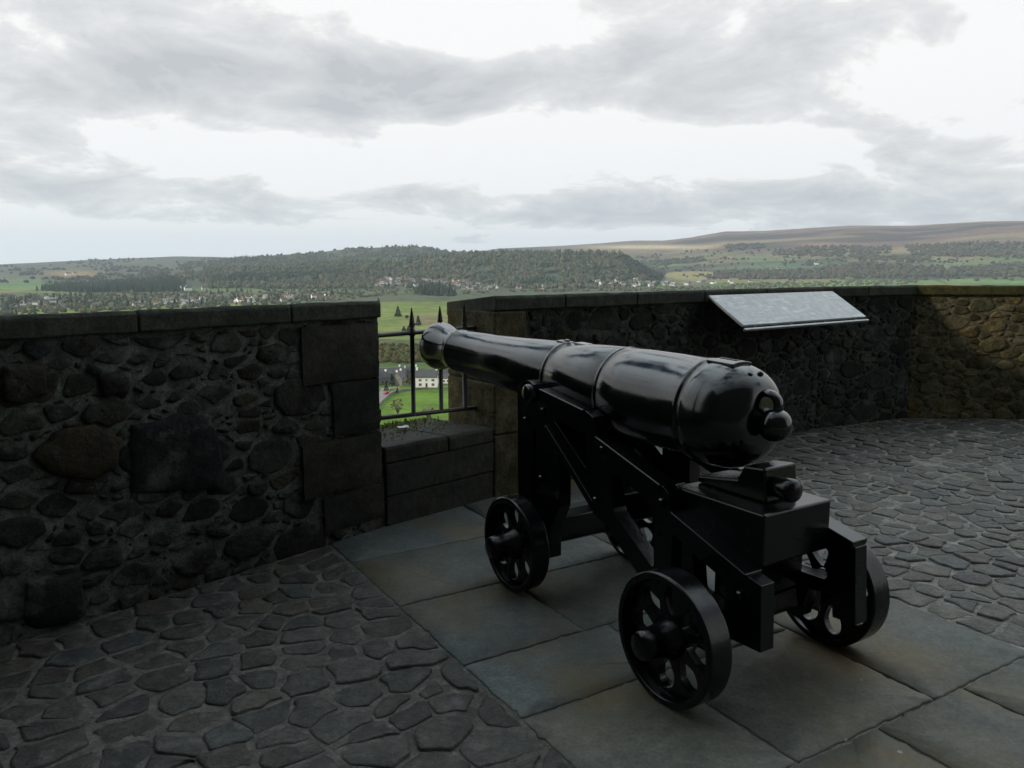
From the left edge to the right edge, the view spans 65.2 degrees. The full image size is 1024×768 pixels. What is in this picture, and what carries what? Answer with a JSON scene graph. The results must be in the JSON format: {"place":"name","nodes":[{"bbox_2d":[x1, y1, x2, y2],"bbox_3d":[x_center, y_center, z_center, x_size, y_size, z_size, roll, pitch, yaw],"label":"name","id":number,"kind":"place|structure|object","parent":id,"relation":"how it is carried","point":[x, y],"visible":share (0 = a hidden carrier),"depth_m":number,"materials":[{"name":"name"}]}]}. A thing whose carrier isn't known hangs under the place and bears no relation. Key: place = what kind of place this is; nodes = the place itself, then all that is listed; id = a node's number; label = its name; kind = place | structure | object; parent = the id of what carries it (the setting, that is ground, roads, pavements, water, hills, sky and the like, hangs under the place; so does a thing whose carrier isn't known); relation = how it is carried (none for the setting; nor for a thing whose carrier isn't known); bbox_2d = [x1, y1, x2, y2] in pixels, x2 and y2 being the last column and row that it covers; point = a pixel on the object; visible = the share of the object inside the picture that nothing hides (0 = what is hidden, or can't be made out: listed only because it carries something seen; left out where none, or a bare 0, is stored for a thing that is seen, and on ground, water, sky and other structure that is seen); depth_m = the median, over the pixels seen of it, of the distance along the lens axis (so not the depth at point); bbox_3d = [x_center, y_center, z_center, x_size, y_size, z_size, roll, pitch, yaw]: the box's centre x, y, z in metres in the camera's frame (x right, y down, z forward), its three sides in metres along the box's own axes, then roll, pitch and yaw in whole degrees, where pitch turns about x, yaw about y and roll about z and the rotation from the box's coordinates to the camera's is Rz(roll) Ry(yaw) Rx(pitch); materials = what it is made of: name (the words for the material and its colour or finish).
{"place":"outdoors","nodes":[
{"label":"outdoors","id":0,"kind":"place"},
{"bbox_2d":[379,387,399,403],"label":"road","id":1,"kind":"structure","parent":0,"point":[381,395],"depth_m":457.91,"materials":[{"name":"grey asphalt"}]},
{"bbox_2d":[0,418,1023,767],"bbox_3d":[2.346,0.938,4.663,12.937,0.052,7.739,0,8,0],"label":"cobbled pavement","id":2,"kind":"structure","parent":0,"point":[442,736],"depth_m":3.40,"materials":[{"name":"stone"}]},
{"bbox_2d":[0,221,1023,424],"bbox_3d":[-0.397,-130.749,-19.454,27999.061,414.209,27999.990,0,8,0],"label":"terrain","id":3,"kind":"structure","parent":0,"point":[425,308],"depth_m":4060.38,"materials":[{"name":"green plant"}]},
{"bbox_2d":[35,274,185,292],"bbox_3d":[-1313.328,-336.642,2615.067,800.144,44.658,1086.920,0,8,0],"label":"plantation","id":4,"kind":"object","parent":3,"relation":"on","point":[169,283],"visible":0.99,"depth_m":2347.19,"materials":[{"name":"green plant"}]},
{"bbox_2d":[0,257,261,282],"bbox_3d":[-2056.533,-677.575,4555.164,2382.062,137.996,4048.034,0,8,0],"label":"woods","id":5,"kind":"object","parent":3,"relation":"on","point":[150,272],"visible":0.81,"depth_m":3872.39,"materials":[{"name":"leaf foliage"}]},
{"bbox_2d":[151,300,160,304],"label":"house","id":6,"kind":"structure","parent":3,"relation":"on","point":[154,302],"depth_m":1478.74,"materials":[{"name":"brown tile"}]},
{"bbox_2d":[1,285,365,314],"bbox_3d":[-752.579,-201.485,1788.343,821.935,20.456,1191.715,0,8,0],"label":"valley side trees","id":7,"kind":"object","parent":3,"relation":"on","point":[90,295],"visible":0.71,"depth_m":1604.57,"materials":[{"name":"green plant"}]},
{"bbox_2d":[184,286,191,290],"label":"house","id":8,"kind":"structure","parent":3,"relation":"on","point":[187,288],"depth_m":2279.70,"materials":[{"name":"stone"}]},
{"bbox_2d":[0,301,384,646],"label":"parapet wall","id":9,"kind":"structure","parent":3,"relation":"on","point":[149,454],"depth_m":3.88,"materials":[{"name":"stone"}]},
{"bbox_2d":[378,305,476,419],"bbox_3d":[-0.537,-0.123,5.239,0.068,0.767,1.063,6,11,37],"label":"iron railing","id":10,"kind":"object","parent":9,"relation":"attached to","point":[412,332],"visible":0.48,"depth_m":5.14,"materials":[{"name":"black metal"}]},
{"bbox_2d":[0,285,498,314],"bbox_3d":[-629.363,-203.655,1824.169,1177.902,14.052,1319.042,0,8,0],"label":"valley side trees","id":11,"kind":"object","parent":3,"relation":"on","point":[49,308],"visible":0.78,"depth_m":1649.79,"materials":[{"name":"green plant"}]},
{"bbox_2d":[207,268,350,281],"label":"plantation","id":12,"kind":"object","parent":3,"relation":"on","point":[265,277],"visible":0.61,"depth_m":2665.34,"materials":[{"name":"green plant"}]},
{"bbox_2d":[311,293,319,297],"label":"house","id":13,"kind":"structure","parent":3,"relation":"on","point":[314,295],"depth_m":1785.83,"materials":[{"name":"white tile"}]},
{"bbox_2d":[379,369,389,384],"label":"stone cottage","id":14,"kind":"structure","parent":3,"relation":"on","point":[384,377],"depth_m":498.79,"materials":[{"name":"stone"}]},
{"bbox_2d":[389,373,394,385],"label":"conifer tree","id":15,"kind":"object","parent":3,"relation":"on","point":[391,381],"visible":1,"depth_m":490.73,"materials":[{"name":"green plant"}]},
{"bbox_2d":[379,366,406,376],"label":"stone cottage","id":16,"kind":"structure","parent":3,"relation":"on","point":[392,371],"depth_m":519.61,"materials":[{"name":"stone"}]},
{"bbox_2d":[390,398,402,413],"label":"bare shrub","id":17,"kind":"object","parent":3,"relation":"on","point":[397,408],"visible":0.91,"depth_m":398.46,"materials":[{"name":"brown plant"}]},
{"bbox_2d":[394,306,401,316],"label":"conifer tree","id":18,"kind":"object","parent":3,"relation":"on","point":[396,314],"visible":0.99,"depth_m":1143.91,"materials":[{"name":"green plant"}]},
{"bbox_2d":[390,368,406,385],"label":"stone cottage","id":19,"kind":"structure","parent":3,"relation":"on","point":[400,377],"depth_m":491.67,"materials":[{"name":"stone"}]},
{"bbox_2d":[379,342,423,363],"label":"scrub","id":20,"kind":"object","parent":3,"relation":"on","point":[397,353],"visible":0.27,"depth_m":650.98,"materials":[{"name":"green plant"}]},
{"bbox_2d":[379,387,427,404],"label":"field wall","id":21,"kind":"structure","parent":3,"relation":"on","point":[400,390],"depth_m":469.34,"materials":[{"name":"grey stone"}]},
{"bbox_2d":[398,365,416,377],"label":"stone cottage","id":22,"kind":"structure","parent":3,"relation":"on","point":[408,374],"depth_m":524.04,"materials":[{"name":"stone"}]},
{"bbox_2d":[186,247,636,286],"bbox_3d":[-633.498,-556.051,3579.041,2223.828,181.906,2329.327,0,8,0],"label":"hillside conifers","id":23,"kind":"object","parent":3,"relation":"on","point":[597,269],"visible":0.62,"depth_m":2851.59,"materials":[{"name":"green plant"}]},
{"bbox_2d":[176,244,657,288],"bbox_3d":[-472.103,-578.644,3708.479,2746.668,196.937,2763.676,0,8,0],"label":"hillside woods","id":24,"kind":"object","parent":3,"relation":"on","point":[514,270],"visible":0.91,"depth_m":2814.26,"materials":[{"name":"leaf foliage"}]},
{"bbox_2d":[415,315,421,325],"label":"conifer tree","id":25,"kind":"object","parent":3,"relation":"on","point":[418,321],"visible":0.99,"depth_m":974.60,"materials":[{"name":"green plant"}]},
{"bbox_2d":[415,367,438,386],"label":"white house","id":26,"kind":"structure","parent":3,"relation":"on","point":[426,378],"depth_m":484.60,"materials":[{"name":"paint"}]},
{"bbox_2d":[413,280,456,295],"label":"copse","id":27,"kind":"object","parent":3,"relation":"on","point":[439,288],"visible":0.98,"depth_m":1984.83,"materials":[{"name":"green plant"}]},
{"bbox_2d":[380,417,492,525],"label":"sill wall","id":28,"kind":"structure","parent":3,"relation":"on","point":[447,467],"depth_m":5.20,"materials":[{"name":"stone"}]},
{"bbox_2d":[380,415,475,440],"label":"grass","id":29,"kind":"structure","parent":28,"relation":"on","point":[413,421],"depth_m":5.62,"materials":[{"name":"green plant"}]},
{"bbox_2d":[438,373,448,383],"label":"stone cottage","id":30,"kind":"structure","parent":3,"relation":"on","point":[445,377],"depth_m":501.52,"materials":[{"name":"paint"}]},
{"bbox_2d":[471,286,478,289],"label":"house","id":31,"kind":"structure","parent":3,"relation":"on","point":[474,287],"depth_m":2284.56,"materials":[{"name":"grey stone"}]},
{"bbox_2d":[615,252,662,282],"bbox_3d":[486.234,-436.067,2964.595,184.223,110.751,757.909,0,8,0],"label":"crag edge trees","id":32,"kind":"object","parent":3,"relation":"on","point":[660,276],"visible":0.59,"depth_m":2924.80,"materials":[{"name":"green plant"}]},
{"bbox_2d":[638,266,668,279],"bbox_3d":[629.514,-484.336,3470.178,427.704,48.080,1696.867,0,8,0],"label":"woods","id":33,"kind":"object","parent":3,"relation":"on","point":[653,272],"visible":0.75,"depth_m":2981.42,"materials":[{"name":"green plant"}]},
{"bbox_2d":[644,255,706,264],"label":"woods","id":34,"kind":"object","parent":3,"relation":"on","point":[682,260],"visible":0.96,"depth_m":4664.84,"materials":[{"name":"green plant"}]},
{"bbox_2d":[447,285,916,496],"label":"parapet wall","id":35,"kind":"structure","parent":3,"relation":"on","point":[823,376],"depth_m":6.89,"materials":[{"name":"stone"}]},
{"bbox_2d":[708,291,868,334],"bbox_3d":[2.464,-0.627,7.082,1.856,0.344,0.446,-6,11,-37],"label":"information panel","id":36,"kind":"object","parent":35,"relation":"on","point":[757,312],"visible":1,"depth_m":6.95,"materials":[{"name":"metal"}]},
{"bbox_2d":[509,278,920,291],"bbox_3d":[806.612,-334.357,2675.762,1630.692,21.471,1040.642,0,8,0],"label":"valley side trees","id":37,"kind":"object","parent":3,"relation":"on","point":[707,287],"visible":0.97,"depth_m":2603.66,"materials":[{"name":"green plant"}]},
{"bbox_2d":[724,242,766,249],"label":"woods","id":38,"kind":"object","parent":3,"relation":"on","point":[744,246],"visible":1,"depth_m":5165.59,"materials":[{"name":"green plant"}]},
{"bbox_2d":[705,267,827,279],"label":"woods","id":39,"kind":"object","parent":3,"relation":"on","point":[768,273],"visible":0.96,"depth_m":3584.24,"materials":[{"name":"green plant"}]},
{"bbox_2d":[772,244,891,256],"bbox_3d":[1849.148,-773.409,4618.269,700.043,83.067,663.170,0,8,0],"label":"woods","id":40,"kind":"object","parent":3,"relation":"on","point":[839,249],"visible":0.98,"depth_m":4574.18,"materials":[{"name":"green plant"}]},
{"bbox_2d":[654,248,1023,280],"bbox_3d":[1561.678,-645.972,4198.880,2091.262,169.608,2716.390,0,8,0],"label":"hedgerow trees","id":41,"kind":"object","parent":3,"relation":"on","point":[809,262],"visible":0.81,"depth_m":3965.05,"materials":[{"name":"green leaf foliage"}]},
{"bbox_2d":[800,260,975,278],"bbox_3d":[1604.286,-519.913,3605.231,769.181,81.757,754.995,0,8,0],"label":"woods","id":42,"kind":"object","parent":3,"relation":"on","point":[847,270],"visible":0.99,"depth_m":3483.17,"materials":[{"name":"green plant"}]},
{"bbox_2d":[848,254,930,261],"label":"woods","id":43,"kind":"object","parent":3,"relation":"on","point":[883,257],"visible":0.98,"depth_m":4085.19,"materials":[{"name":"green plant"}]},
{"bbox_2d":[904,240,1023,257],"bbox_3d":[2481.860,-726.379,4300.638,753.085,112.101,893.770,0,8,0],"label":"woods","id":44,"kind":"object","parent":3,"relation":"on","point":[1008,248],"visible":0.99,"depth_m":4276.84,"materials":[{"name":"green plant"}]},
{"bbox_2d":[905,285,1023,418],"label":"parapet wall","id":45,"kind":"structure","parent":3,"relation":"on","point":[966,359],"depth_m":8.37,"materials":[{"name":"stone"}]},
{"bbox_2d":[960,260,1023,276],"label":"woods","id":46,"kind":"object","parent":3,"relation":"on","point":[1014,266],"visible":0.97,"depth_m":3445.05,"materials":[{"name":"green plant"}]},
{"bbox_2d":[0,0,1023,263],"label":"sky","id":47,"kind":"structure","parent":0,"point":[129,128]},
{"bbox_2d":[331,479,1023,767],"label":"flagstone pavement","id":48,"kind":"structure","parent":0,"point":[797,698],"depth_m":3.16,"materials":[{"name":"grey stone"}]},
{"bbox_2d":[484,379,889,709],"bbox_3d":[0.676,0.559,3.610,1.224,1.032,1.725,-5,10,-32],"label":"gun carriage","id":49,"kind":"object","parent":48,"relation":"on","point":[749,552],"visible":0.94,"depth_m":3.19,"materials":[{"name":"black paint"}]},
{"bbox_2d":[419,322,792,467],"bbox_3d":[0.287,-0.013,4.096,0.520,0.457,2.660,-6,10,-35],"label":"cannon","id":50,"kind":"object","parent":49,"relation":"attached to","point":[723,412],"visible":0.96,"depth_m":3.39,"materials":[{"name":"black paint"}]},
{"bbox_2d":[698,460,802,502],"bbox_3d":[0.961,0.361,3.150,0.180,0.130,0.449,-5,10,-32],"label":"quoin wedge","id":51,"kind":"object","parent":49,"relation":"on","point":[770,481],"visible":1,"depth_m":3.05,"materials":[{"name":"black paint"}]}
]}

